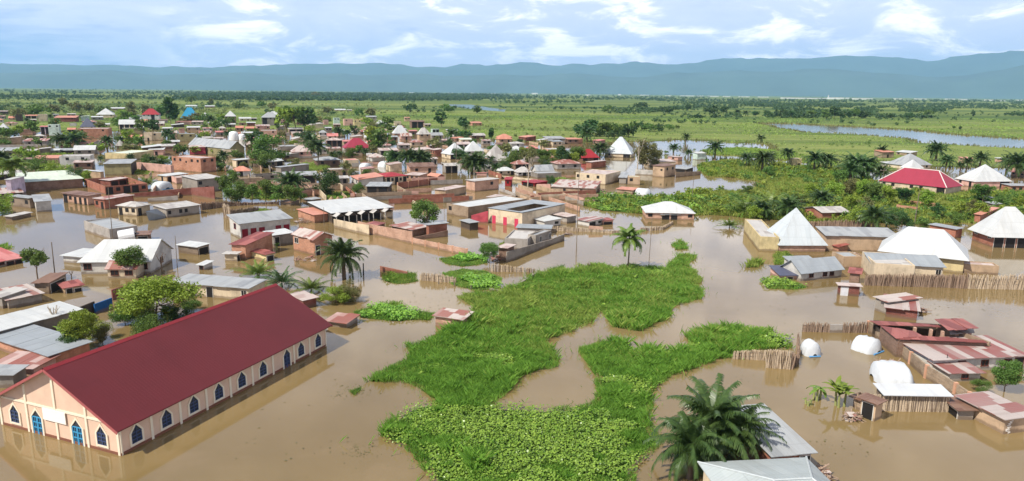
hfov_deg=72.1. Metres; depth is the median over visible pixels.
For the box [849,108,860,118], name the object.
tree
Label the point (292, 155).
house
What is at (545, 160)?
bush
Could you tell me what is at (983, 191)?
tree
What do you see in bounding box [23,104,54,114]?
bush
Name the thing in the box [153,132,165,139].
house
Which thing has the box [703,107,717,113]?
bush
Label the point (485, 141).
house
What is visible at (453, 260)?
grass
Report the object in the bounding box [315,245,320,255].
door
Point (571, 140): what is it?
house
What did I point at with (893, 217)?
bush
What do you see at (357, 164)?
boundary wall
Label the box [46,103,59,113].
bush
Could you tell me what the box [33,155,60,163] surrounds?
house
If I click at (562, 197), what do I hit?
boundary wall
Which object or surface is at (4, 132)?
tree
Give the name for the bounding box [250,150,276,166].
bush
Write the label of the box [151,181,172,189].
tent
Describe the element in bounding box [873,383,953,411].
reed hut
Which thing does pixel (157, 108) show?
tree
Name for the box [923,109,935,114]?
bush
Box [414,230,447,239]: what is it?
garden wall
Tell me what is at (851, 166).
palm tree
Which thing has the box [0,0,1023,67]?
sky
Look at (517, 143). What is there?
house
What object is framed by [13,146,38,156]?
bush
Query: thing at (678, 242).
tall grass
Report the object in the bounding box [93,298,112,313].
metal fence
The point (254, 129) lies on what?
bush
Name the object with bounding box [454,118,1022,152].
scrub
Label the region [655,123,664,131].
bush
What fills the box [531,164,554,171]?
house
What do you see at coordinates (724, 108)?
tree
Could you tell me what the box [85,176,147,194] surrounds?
house
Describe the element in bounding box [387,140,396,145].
bush
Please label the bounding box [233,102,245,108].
bush
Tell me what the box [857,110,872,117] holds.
bush
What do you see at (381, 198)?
boundary wall
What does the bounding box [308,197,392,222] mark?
house
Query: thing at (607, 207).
water hyacinth
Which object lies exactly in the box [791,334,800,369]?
reed fence
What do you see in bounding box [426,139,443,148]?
bush
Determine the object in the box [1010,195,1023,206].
bush
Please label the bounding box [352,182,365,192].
bush
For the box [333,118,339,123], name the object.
house
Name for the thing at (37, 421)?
front door
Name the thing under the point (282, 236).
house
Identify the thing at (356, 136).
house
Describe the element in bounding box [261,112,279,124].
house
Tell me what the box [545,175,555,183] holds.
bush
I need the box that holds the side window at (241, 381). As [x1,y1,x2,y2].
[236,371,247,390]
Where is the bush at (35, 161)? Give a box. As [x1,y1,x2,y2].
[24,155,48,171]
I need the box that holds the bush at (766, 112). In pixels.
[763,110,772,115]
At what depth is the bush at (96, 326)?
85.34 m
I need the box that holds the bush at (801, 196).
[790,193,809,205]
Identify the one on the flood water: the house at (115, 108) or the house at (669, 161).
the house at (669, 161)
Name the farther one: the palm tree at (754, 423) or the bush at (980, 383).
the bush at (980, 383)
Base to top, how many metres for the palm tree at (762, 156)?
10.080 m
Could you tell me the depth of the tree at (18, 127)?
420.95 m
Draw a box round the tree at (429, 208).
[411,198,441,223]
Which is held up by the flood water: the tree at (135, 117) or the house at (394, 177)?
the house at (394, 177)
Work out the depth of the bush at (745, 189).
212.48 m
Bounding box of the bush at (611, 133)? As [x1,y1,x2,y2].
[605,129,622,137]
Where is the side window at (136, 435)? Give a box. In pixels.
[129,423,144,446]
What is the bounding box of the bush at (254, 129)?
[245,128,259,131]
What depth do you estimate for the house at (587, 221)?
161.78 m
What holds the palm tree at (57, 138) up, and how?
on the flood water
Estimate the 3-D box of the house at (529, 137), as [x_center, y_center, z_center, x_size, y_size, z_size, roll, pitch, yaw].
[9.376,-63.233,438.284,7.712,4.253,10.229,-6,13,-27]
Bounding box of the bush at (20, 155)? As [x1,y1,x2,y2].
[7,153,26,159]
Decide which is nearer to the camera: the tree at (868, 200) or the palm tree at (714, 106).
the tree at (868, 200)
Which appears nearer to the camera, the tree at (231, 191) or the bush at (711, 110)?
the tree at (231, 191)
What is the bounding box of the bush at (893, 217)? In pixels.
[884,207,903,224]
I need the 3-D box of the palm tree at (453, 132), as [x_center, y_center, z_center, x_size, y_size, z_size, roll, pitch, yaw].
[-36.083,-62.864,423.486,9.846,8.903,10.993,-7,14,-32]
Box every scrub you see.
[0,96,607,135]
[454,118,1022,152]
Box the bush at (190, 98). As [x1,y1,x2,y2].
[184,96,198,102]
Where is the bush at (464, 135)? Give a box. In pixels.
[457,131,472,137]
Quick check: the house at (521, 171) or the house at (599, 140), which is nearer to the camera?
the house at (521, 171)
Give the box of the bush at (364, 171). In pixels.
[361,169,372,173]
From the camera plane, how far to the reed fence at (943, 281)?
112.86 m
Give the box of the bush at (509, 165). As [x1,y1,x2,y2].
[500,160,512,168]
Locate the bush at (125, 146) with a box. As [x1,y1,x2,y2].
[121,143,139,149]
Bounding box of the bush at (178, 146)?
[172,143,188,152]
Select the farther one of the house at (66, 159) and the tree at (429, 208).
the house at (66, 159)
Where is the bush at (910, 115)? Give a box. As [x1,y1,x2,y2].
[904,112,913,117]
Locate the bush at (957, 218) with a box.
[945,211,966,224]
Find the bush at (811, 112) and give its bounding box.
[806,110,817,115]
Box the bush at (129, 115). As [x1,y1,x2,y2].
[115,109,132,118]
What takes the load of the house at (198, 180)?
on the flood water
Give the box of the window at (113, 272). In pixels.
[110,270,118,275]
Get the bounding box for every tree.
[0,127,13,136]
[0,148,13,166]
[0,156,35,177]
[9,129,20,136]
[12,124,25,134]
[19,247,49,278]
[23,120,39,135]
[31,137,41,143]
[46,132,73,147]
[47,304,58,314]
[48,118,60,123]
[57,97,67,105]
[57,309,99,338]
[58,131,94,145]
[81,170,91,182]
[83,102,94,111]
[92,325,109,344]
[93,121,105,127]
[97,135,115,150]
[109,275,205,323]
[110,245,147,266]
[112,117,126,126]
[116,135,125,142]
[120,111,129,116]
[120,129,140,143]
[125,101,135,108]
[125,152,134,158]
[127,109,137,115]
[128,175,159,185]
[130,115,140,119]
[131,136,145,148]
[133,118,145,131]
[140,104,150,112]
[140,157,148,162]
[144,119,159,131]
[146,155,157,162]
[152,158,167,163]
[153,105,164,115]
[155,252,165,272]
[157,128,177,139]
[160,97,178,121]
[161,140,170,143]
[167,133,175,139]
[168,109,179,123]
[190,146,200,154]
[204,115,215,123]
[209,121,221,130]
[213,155,226,167]
[214,174,235,189]
[215,148,230,162]
[216,117,222,125]
[220,118,231,126]
[221,130,229,138]
[222,187,237,200]
[225,258,281,278]
[226,169,239,179]
[227,117,235,122]
[242,132,258,144]
[243,183,259,201]
[246,133,289,157]
[251,131,263,136]
[253,265,302,288]
[256,179,275,200]
[257,101,266,108]
[269,185,285,203]
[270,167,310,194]
[274,106,295,131]
[277,131,285,135]
[282,105,307,127]
[282,184,301,201]
[290,274,335,293]
[294,107,316,129]
[296,131,325,152]
[297,188,306,202]
[300,139,331,165]
[308,107,318,125]
[312,168,340,194]
[314,237,369,281]
[316,116,322,122]
[333,126,343,136]
[338,160,351,172]
[343,129,351,137]
[347,168,358,175]
[350,125,360,134]
[355,145,362,152]
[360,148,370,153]
[363,125,379,136]
[364,107,375,115]
[366,128,392,147]
[368,144,376,150]
[381,116,394,127]
[381,148,403,165]
[394,147,419,168]
[407,147,433,162]
[409,205,421,222]
[411,198,441,223]
[420,152,434,162]
[433,111,447,127]
[444,129,459,138]
[451,148,468,167]
[456,151,491,174]
[457,117,470,125]
[464,152,492,172]
[472,105,481,113]
[478,242,499,263]
[488,127,494,141]
[488,162,503,171]
[500,142,511,152]
[521,145,537,164]
[524,157,534,186]
[536,149,551,159]
[538,140,549,147]
[554,145,571,159]
[568,146,586,161]
[569,152,578,160]
[575,125,597,141]
[581,119,599,133]
[591,140,613,156]
[597,122,615,136]
[610,223,645,266]
[614,124,625,136]
[629,120,638,129]
[633,138,651,167]
[635,141,644,168]
[643,411,735,480]
[646,141,663,164]
[650,373,771,469]
[667,143,680,153]
[681,132,691,142]
[684,149,692,156]
[696,402,786,460]
[704,140,727,159]
[709,104,719,112]
[712,217,742,228]
[720,106,728,112]
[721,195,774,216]
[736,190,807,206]
[737,150,755,165]
[746,150,779,170]
[746,197,775,218]
[755,134,765,142]
[760,151,778,165]
[769,194,807,217]
[778,148,797,164]
[800,150,830,169]
[807,187,838,205]
[819,152,840,169]
[821,109,829,117]
[829,106,840,115]
[832,151,881,177]
[833,170,848,182]
[834,160,864,179]
[842,177,857,193]
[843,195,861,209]
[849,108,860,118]
[851,203,897,229]
[853,153,889,178]
[855,179,870,194]
[856,196,874,212]
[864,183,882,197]
[869,163,892,181]
[877,145,889,150]
[881,185,897,200]
[895,187,915,201]
[918,189,935,204]
[921,140,955,160]
[931,202,947,215]
[934,154,958,167]
[953,160,967,170]
[953,202,969,215]
[960,156,976,167]
[964,199,977,214]
[970,202,991,214]
[971,184,997,201]
[972,150,994,166]
[990,359,1023,391]
[994,150,1023,177]
[997,155,1015,170]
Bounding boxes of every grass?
[0,149,72,167]
[134,168,153,173]
[250,186,300,198]
[287,160,329,170]
[326,191,349,198]
[340,251,794,480]
[348,385,361,394]
[354,299,436,321]
[356,300,433,319]
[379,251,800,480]
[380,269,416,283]
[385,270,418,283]
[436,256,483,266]
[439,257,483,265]
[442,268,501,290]
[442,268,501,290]
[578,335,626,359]
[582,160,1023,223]
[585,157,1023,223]
[660,237,691,251]
[672,238,687,249]
[703,147,837,166]
[706,147,837,164]
[739,256,768,267]
[742,256,771,267]
[761,276,806,289]
[764,278,806,289]
[772,250,797,264]
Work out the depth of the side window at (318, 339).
82.52 m
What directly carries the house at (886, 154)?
on the ground at (597, 103)
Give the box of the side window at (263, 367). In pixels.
[258,360,267,378]
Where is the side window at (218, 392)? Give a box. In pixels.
[213,382,224,402]
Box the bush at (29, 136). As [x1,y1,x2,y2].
[23,135,38,139]
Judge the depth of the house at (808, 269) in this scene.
117.32 m
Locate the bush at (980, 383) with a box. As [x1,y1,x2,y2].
[969,379,994,391]
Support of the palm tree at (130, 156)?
on the flood water
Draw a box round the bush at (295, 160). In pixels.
[286,158,299,164]
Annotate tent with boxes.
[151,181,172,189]
[359,163,370,168]
[378,161,386,167]
[635,188,650,194]
[800,338,820,356]
[851,335,883,354]
[869,360,913,383]
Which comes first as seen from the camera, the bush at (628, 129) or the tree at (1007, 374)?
the tree at (1007, 374)
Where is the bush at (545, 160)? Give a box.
[536,155,555,164]
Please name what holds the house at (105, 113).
on the ground at (597, 103)
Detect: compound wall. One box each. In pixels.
[134,186,214,198]
[334,219,369,234]
[358,221,412,242]
[397,177,437,188]
[412,237,467,253]
[867,320,972,394]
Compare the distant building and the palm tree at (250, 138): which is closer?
the palm tree at (250, 138)
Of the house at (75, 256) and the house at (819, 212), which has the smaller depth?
the house at (75, 256)
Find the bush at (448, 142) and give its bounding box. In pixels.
[444,139,455,146]
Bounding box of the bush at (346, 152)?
[342,147,353,157]
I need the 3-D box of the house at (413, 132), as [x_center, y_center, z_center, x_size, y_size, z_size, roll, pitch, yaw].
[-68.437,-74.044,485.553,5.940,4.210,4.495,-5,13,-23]
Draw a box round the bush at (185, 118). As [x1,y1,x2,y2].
[178,116,193,120]
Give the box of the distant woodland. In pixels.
[0,88,1023,125]
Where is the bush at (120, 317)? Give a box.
[107,299,136,322]
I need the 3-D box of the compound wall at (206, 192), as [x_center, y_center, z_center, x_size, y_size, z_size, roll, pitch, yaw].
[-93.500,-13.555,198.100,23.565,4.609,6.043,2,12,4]
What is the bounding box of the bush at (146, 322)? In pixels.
[129,309,171,335]
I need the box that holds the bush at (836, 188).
[824,180,845,195]
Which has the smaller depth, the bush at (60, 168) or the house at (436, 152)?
the bush at (60, 168)
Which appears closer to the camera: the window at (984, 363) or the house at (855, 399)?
the house at (855, 399)
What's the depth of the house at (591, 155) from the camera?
317.00 m
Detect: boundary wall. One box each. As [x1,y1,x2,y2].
[0,144,40,147]
[80,301,94,316]
[111,286,122,299]
[148,196,177,201]
[236,178,264,183]
[272,182,310,185]
[298,155,340,158]
[302,189,332,195]
[319,189,326,199]
[330,183,354,189]
[350,191,418,196]
[352,163,372,166]
[356,191,411,196]
[370,195,401,200]
[380,266,407,273]
[389,197,426,203]
[398,188,431,192]
[402,193,453,197]
[412,177,444,180]
[427,196,468,202]
[431,179,462,184]
[443,196,472,202]
[471,211,487,222]
[488,170,501,178]
[489,273,535,291]
[496,175,537,180]
[499,188,515,196]
[506,234,564,261]
[515,187,541,199]
[515,191,530,197]
[518,184,532,192]
[526,196,559,200]
[536,184,563,193]
[537,184,550,188]
[538,190,595,194]
[541,193,577,196]
[549,197,579,211]
[559,194,597,199]
[564,193,578,199]
[565,196,583,205]
[567,199,598,203]
[589,226,602,229]
[635,169,652,174]
[675,171,700,177]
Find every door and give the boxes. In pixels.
[30,407,44,435]
[66,287,72,293]
[70,417,85,446]
[138,208,141,215]
[206,286,212,296]
[242,229,247,237]
[274,236,279,246]
[282,348,291,368]
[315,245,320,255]
[492,215,495,223]
[503,217,506,224]
[840,286,848,295]
[861,400,873,420]
[1015,357,1023,367]
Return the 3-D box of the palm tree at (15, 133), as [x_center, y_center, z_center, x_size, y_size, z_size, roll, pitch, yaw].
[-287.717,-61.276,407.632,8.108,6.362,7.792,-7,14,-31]
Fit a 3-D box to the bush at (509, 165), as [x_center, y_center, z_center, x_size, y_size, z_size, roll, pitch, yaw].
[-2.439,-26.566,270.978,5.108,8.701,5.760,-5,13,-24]
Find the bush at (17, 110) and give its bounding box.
[8,107,28,117]
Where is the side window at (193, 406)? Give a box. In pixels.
[187,395,200,415]
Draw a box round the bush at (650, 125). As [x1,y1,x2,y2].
[642,123,656,130]
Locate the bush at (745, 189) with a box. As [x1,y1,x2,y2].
[740,185,753,192]
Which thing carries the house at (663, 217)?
on the flood water
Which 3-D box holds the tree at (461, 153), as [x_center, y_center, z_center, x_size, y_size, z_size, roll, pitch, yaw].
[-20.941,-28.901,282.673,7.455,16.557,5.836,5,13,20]
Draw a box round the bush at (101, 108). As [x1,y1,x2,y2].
[93,105,111,112]
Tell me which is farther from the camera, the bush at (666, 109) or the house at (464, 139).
the bush at (666, 109)
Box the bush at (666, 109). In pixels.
[659,106,673,113]
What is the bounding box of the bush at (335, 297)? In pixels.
[316,285,351,302]
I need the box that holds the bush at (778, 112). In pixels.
[773,109,788,115]
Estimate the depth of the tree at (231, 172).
222.02 m
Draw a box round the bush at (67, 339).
[55,326,82,343]
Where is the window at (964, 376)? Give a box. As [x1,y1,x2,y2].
[961,374,968,378]
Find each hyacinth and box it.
[358,301,424,319]
[382,269,793,480]
[451,251,487,261]
[458,271,502,287]
[584,190,703,212]
[759,275,806,287]
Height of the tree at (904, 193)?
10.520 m
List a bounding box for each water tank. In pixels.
[117,228,136,238]
[229,131,237,139]
[238,134,244,139]
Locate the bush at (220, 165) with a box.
[216,163,226,169]
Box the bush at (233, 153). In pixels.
[228,150,244,157]
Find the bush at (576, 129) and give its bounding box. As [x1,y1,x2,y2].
[572,122,597,134]
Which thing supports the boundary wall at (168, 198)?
on the flood water
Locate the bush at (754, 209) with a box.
[746,205,763,218]
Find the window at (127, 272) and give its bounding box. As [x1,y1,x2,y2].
[124,270,132,274]
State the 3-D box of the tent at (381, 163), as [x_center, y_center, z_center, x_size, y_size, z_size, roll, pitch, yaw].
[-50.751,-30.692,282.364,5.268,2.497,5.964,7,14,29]
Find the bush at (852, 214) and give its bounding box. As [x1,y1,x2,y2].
[844,205,869,222]
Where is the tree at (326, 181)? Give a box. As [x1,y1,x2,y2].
[312,168,340,194]
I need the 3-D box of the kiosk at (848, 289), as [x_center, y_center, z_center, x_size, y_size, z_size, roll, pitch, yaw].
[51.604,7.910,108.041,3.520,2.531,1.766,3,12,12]
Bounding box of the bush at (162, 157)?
[158,155,170,161]
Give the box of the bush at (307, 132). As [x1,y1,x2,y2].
[296,130,313,137]
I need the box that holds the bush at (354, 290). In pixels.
[336,279,361,301]
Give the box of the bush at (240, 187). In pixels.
[220,179,249,202]
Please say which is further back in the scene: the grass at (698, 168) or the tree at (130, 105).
the tree at (130, 105)
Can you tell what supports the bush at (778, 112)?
on the ground at (597, 103)
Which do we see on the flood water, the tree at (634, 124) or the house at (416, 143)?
the house at (416, 143)
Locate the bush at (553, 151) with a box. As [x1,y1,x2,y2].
[549,149,558,159]
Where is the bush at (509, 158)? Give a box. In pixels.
[498,148,522,164]
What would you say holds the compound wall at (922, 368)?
on the flood water
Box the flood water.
[0,104,1023,480]
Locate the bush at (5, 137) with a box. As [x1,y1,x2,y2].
[0,135,11,140]
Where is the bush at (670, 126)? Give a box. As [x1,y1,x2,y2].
[664,124,674,129]
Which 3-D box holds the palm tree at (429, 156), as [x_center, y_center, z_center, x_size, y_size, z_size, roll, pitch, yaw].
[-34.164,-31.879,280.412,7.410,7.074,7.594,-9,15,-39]
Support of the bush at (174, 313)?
on the flood water
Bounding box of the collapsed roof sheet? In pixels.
[146,209,165,219]
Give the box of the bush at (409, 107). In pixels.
[401,103,417,110]
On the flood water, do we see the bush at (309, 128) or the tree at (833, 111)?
the bush at (309, 128)
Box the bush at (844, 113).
[839,110,853,118]
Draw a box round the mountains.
[0,51,1023,98]
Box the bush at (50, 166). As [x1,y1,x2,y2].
[36,160,58,171]
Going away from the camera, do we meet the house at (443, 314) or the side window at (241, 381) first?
the side window at (241, 381)
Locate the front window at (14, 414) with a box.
[8,401,21,425]
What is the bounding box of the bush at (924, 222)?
[914,216,930,227]
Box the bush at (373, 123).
[369,121,379,126]
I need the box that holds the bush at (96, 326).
[85,320,113,340]
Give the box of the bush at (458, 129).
[447,128,466,136]
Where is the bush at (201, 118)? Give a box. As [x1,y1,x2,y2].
[192,113,209,120]
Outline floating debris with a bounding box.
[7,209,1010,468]
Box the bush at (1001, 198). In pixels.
[993,193,1014,205]
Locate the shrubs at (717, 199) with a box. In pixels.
[584,159,1023,221]
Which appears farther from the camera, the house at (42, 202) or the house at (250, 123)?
the house at (250, 123)
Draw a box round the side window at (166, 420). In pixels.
[159,408,173,430]
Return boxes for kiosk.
[504,177,512,186]
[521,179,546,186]
[836,282,862,296]
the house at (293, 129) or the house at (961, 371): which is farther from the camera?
the house at (293, 129)
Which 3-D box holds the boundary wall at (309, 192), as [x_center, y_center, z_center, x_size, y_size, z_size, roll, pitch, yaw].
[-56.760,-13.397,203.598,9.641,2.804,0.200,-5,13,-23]
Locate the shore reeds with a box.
[0,122,1023,168]
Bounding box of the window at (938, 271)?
[935,269,941,275]
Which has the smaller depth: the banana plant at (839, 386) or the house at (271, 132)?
the banana plant at (839, 386)
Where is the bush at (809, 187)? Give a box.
[804,183,821,195]
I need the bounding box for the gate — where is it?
[829,324,842,332]
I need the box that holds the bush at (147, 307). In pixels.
[126,298,157,317]
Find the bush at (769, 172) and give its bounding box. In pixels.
[762,165,777,176]
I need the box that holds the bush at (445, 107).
[440,103,454,111]
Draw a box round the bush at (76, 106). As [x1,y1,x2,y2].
[67,102,82,111]
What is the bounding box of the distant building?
[780,97,800,98]
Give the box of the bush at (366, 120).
[358,117,374,125]
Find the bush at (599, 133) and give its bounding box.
[594,127,604,136]
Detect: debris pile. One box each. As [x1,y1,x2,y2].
[293,255,315,261]
[294,218,309,222]
[491,255,504,260]
[816,462,838,480]
[842,409,865,422]
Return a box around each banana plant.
[53,322,81,333]
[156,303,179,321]
[803,397,811,406]
[806,385,826,401]
[822,375,858,407]
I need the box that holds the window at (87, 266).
[83,263,91,269]
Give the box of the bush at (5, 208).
[0,193,15,214]
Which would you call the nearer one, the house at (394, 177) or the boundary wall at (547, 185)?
the boundary wall at (547, 185)
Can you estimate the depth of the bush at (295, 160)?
278.60 m
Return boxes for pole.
[51,242,54,272]
[108,188,112,238]
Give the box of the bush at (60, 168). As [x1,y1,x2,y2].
[52,164,72,170]
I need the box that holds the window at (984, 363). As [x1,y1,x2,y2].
[980,359,988,366]
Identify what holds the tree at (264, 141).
on the flood water
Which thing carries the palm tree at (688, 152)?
on the flood water
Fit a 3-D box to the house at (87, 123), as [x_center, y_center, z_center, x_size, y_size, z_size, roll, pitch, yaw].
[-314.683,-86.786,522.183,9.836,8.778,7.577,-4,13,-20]
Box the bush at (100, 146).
[87,142,107,150]
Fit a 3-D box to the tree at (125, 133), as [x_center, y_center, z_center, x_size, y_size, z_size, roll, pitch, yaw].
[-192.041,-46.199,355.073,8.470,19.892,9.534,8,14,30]
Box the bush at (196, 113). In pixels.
[188,112,201,120]
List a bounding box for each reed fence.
[200,201,277,209]
[222,203,229,218]
[230,206,258,213]
[420,272,455,282]
[491,263,534,272]
[551,226,638,232]
[640,221,672,230]
[733,349,766,360]
[765,349,791,369]
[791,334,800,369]
[802,321,829,331]
[809,219,870,226]
[842,321,867,332]
[855,392,950,411]
[864,273,968,288]
[967,273,1023,289]
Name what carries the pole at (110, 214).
in the flood water
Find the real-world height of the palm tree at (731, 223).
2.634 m
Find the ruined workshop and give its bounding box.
[869,318,990,356]
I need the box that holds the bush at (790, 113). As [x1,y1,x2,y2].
[787,110,795,115]
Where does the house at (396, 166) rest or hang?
on the flood water
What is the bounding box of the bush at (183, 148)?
[175,146,187,151]
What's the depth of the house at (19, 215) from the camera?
162.94 m
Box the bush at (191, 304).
[179,297,202,311]
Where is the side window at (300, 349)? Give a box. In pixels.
[296,341,304,358]
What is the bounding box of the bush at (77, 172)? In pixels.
[65,166,83,176]
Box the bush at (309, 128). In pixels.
[304,125,315,130]
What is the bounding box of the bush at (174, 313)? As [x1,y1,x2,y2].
[159,299,194,322]
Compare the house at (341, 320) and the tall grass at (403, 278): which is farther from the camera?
the tall grass at (403, 278)
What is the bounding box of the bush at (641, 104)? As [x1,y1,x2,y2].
[634,102,647,107]
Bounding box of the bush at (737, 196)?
[730,192,743,200]
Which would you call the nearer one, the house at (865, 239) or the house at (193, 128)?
the house at (865, 239)
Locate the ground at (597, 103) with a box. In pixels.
[0,88,1023,170]
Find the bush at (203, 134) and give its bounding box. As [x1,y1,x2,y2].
[196,131,210,137]
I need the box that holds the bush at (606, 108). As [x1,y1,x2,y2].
[601,105,612,110]
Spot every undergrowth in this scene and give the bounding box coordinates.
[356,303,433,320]
[384,273,417,282]
[441,255,486,265]
[443,269,499,289]
[584,176,971,223]
[762,279,804,288]
[774,251,791,263]
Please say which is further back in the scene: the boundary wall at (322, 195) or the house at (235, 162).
the house at (235, 162)
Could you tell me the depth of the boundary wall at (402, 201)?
190.09 m
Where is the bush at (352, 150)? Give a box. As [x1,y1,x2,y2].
[345,148,358,156]
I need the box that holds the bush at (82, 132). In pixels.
[74,129,87,136]
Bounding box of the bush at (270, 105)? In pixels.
[267,103,276,108]
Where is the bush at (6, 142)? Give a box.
[0,139,11,144]
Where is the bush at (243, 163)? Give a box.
[239,161,248,166]
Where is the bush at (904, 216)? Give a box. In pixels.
[891,211,914,226]
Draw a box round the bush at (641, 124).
[638,122,649,129]
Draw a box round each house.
[0,147,22,154]
[0,170,21,179]
[0,188,23,198]
[0,247,22,266]
[0,284,43,308]
[0,286,27,308]
[0,301,82,332]
[0,324,92,362]
[0,350,60,375]
[0,364,29,387]
[4,176,25,192]
[5,122,17,125]
[5,211,32,219]
[9,136,22,143]
[10,194,34,207]
[15,114,22,120]
[15,170,83,191]
[20,129,35,134]
[23,138,50,145]
[25,115,37,118]
[30,272,68,293]
[32,194,52,211]
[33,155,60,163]
[35,134,45,137]
[38,114,47,120]
[39,126,48,133]
[39,147,50,153]
[48,124,60,135]
[50,148,61,153]
[54,116,78,121]
[56,279,84,293]
[59,154,94,165]
[59,248,92,263]
[60,148,73,153]
[62,190,102,205]
[67,128,76,132]
[72,160,93,168]
[73,141,90,144]
[73,145,97,153]
[77,128,112,138]
[77,239,173,273]
[80,115,89,120]
[80,118,96,127]
[82,169,103,177]
[84,218,137,238]
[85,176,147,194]
[91,116,102,119]
[93,193,133,209]
[96,108,115,117]
[98,176,126,185]
[103,159,136,175]
[104,260,144,278]
[105,150,153,159]
[110,107,124,109]
[115,140,123,147]
[115,201,150,215]
[118,119,135,130]
[123,126,143,132]
[135,230,152,238]
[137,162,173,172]
[141,109,160,119]
[141,144,160,149]
[144,132,152,140]
[148,148,164,155]
[152,201,200,217]
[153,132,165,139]
[156,121,164,125]
[158,172,188,181]
[161,144,175,150]
[169,140,179,144]
[171,123,183,127]
[171,175,181,183]
[172,155,216,172]
[174,273,266,298]
[176,121,191,124]
[176,241,210,254]
[177,133,195,141]
[182,108,196,119]
[182,173,221,190]
[186,126,199,130]
[188,137,244,155]
[189,145,205,154]
[192,121,203,124]
[196,260,213,269]
[202,127,211,130]
[215,131,224,134]
[220,149,232,156]
[222,251,241,260]
[225,111,235,122]
[225,123,235,126]
[226,209,292,237]
[229,231,273,259]
[232,158,248,167]
[233,166,250,175]
[235,126,243,130]
[238,117,250,120]
[246,122,255,125]
[250,248,274,260]
[251,173,277,179]
[252,158,283,167]
[255,124,269,129]
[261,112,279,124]
[261,130,276,135]
[263,228,292,246]
[275,163,308,173]
[278,144,296,150]
[279,199,299,204]
[282,171,317,182]
[286,152,299,157]
[287,127,302,131]
[290,145,311,155]
[291,136,303,141]
[291,227,332,255]
[291,291,318,306]
[297,207,327,222]
[303,197,321,201]
[306,122,323,127]
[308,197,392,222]
[314,156,339,165]
[316,147,327,154]
[318,130,326,136]
[324,127,331,131]
[326,133,337,138]
[326,138,341,146]
[326,312,360,327]
[328,147,340,151]
[328,168,348,175]
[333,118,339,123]
[333,175,348,183]
[342,138,370,153]
[343,119,352,125]
[343,158,358,164]
[350,135,362,139]
[351,172,382,185]
[353,120,360,126]
[360,166,374,172]
[366,182,392,192]
[367,153,384,161]
[368,221,384,226]
[378,148,397,155]
[378,172,407,184]
[380,204,393,217]
[382,143,390,147]
[385,161,401,171]
[389,221,425,236]
[392,125,407,134]
[394,121,400,125]
[397,143,410,148]
[399,133,411,139]
[404,172,426,179]
[406,162,436,172]
[408,130,416,134]
[409,120,423,127]
[409,140,422,145]
[412,147,432,152]
[416,127,429,140]
[424,221,448,234]
[427,173,443,176]
[430,132,442,138]
[430,148,441,156]
[432,308,474,325]
[435,185,465,195]
[441,143,466,158]
[441,163,458,173]
[447,195,526,217]
[451,137,463,141]
[457,142,470,147]
[459,138,471,141]
[460,219,478,230]
[463,141,483,155]
[466,177,498,191]
[468,133,485,138]
[469,122,481,125]
[473,164,491,170]
[476,172,486,175]
[480,139,490,144]
[485,145,507,164]
[486,194,510,197]
[488,199,565,226]
[494,167,514,174]
[495,134,511,142]
[498,243,516,260]
[505,230,535,248]
[509,141,524,146]
[510,160,528,169]
[514,167,531,175]
[516,224,552,231]
[518,135,535,141]
[528,229,550,244]
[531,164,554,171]
[531,171,560,178]
[535,215,561,225]
[543,136,565,143]
[551,140,562,145]
[551,159,581,169]
[551,179,600,192]
[552,212,576,223]
[565,138,578,143]
[576,169,620,184]
[576,216,603,226]
[578,149,599,160]
[586,160,606,168]
[593,139,604,143]
[601,217,613,224]
[605,137,634,157]
[616,186,636,193]
[618,172,629,183]
[627,176,639,184]
[641,201,695,219]
[646,159,676,165]
[652,163,676,176]
[660,214,674,219]
[668,156,681,160]
[675,166,692,171]
[693,152,705,159]
[697,456,829,480]
[738,403,817,460]
[744,219,778,250]
[767,208,827,251]
[769,265,798,279]
[779,256,844,280]
[782,255,811,262]
[788,158,801,165]
[804,206,847,218]
[815,226,894,251]
[832,243,849,250]
[832,251,861,268]
[848,267,862,282]
[849,392,862,410]
[856,392,887,420]
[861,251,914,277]
[864,252,946,276]
[873,292,922,313]
[874,150,893,157]
[878,167,963,193]
[878,226,968,272]
[884,294,920,320]
[887,153,931,168]
[895,150,917,155]
[896,201,937,209]
[901,160,923,168]
[903,335,1023,369]
[927,360,985,380]
[928,223,962,238]
[947,397,978,419]
[954,164,1012,187]
[954,391,1023,433]
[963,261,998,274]
[968,207,1023,247]
[974,207,998,222]
[986,201,1002,205]
[1000,183,1023,191]
[1011,170,1023,176]
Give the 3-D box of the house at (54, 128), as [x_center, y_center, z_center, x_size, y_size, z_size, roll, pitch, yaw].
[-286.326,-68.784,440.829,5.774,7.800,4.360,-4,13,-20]
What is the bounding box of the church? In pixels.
[0,283,332,455]
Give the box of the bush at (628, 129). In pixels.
[621,123,637,136]
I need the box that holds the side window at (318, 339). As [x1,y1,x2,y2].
[314,333,321,349]
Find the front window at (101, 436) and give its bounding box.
[95,423,109,448]
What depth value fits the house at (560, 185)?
215.87 m
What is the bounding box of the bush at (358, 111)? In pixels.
[354,107,363,115]
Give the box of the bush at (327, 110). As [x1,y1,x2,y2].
[322,106,333,112]
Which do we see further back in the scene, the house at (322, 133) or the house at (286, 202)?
the house at (322, 133)

